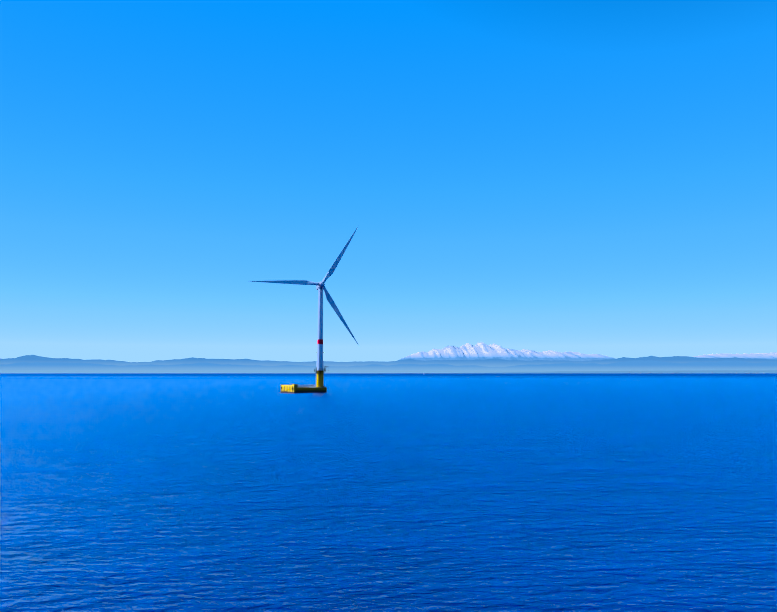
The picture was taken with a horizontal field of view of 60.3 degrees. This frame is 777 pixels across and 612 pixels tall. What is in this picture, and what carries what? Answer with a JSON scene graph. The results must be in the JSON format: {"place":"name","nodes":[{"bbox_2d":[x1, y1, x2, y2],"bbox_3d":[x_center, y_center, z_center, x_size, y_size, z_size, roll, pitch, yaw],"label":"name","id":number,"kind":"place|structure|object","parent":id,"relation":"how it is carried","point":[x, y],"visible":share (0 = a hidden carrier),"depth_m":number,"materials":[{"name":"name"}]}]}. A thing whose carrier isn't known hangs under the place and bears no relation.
{"place":"outdoors","nodes":[
{"label":"outdoors","id":0,"kind":"place"},
{"bbox_2d":[0,373,776,611],"bbox_3d":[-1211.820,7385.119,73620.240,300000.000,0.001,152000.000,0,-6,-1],"label":"sea","id":1,"kind":"structure","parent":0,"point":[405,492],"depth_m":60.83,"materials":[{"name":"liquid"}]},
{"bbox_2d":[248,225,359,392],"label":"floating wind turbine","id":2,"kind":"object","parent":1,"relation":"in","point":[319,387],"visible":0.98,"depth_m":385.74,"materials":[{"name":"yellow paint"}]},
{"bbox_2d":[0,360,776,372],"bbox_3d":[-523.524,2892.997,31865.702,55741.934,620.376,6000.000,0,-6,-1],"label":"coastal hills","id":3,"kind":"structure","parent":0,"point":[204,367],"depth_m":29988.98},
{"bbox_2d":[0,354,776,366],"bbox_3d":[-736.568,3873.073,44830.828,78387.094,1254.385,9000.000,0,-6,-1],"label":"hills","id":4,"kind":"structure","parent":0,"point":[33,358],"depth_m":43102.94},
{"bbox_2d":[0,0,776,361],"label":"sky","id":5,"kind":"structure","parent":0,"point":[582,176],"materials":[{"name":"blue"}]},
{"bbox_2d":[398,342,615,360],"bbox_3d":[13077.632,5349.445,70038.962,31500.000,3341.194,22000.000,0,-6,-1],"label":"snowy massif","id":6,"kind":"object","parent":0,"point":[478,350],"depth_m":65052.06,"materials":[{"name":"white snow"}]},
{"bbox_2d":[490,370,776,372],"bbox_3d":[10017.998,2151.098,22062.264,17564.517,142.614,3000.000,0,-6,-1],"label":"coast strip terrain","id":7,"kind":"structure","parent":0,"point":[725,371],"depth_m":21207.44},
{"bbox_2d":[692,352,776,358],"bbox_3d":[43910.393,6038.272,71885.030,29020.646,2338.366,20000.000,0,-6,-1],"label":"mountain","id":8,"kind":"structure","parent":0,"point":[771,355],"depth_m":69187.99,"materials":[{"name":"white snow"}]}
]}

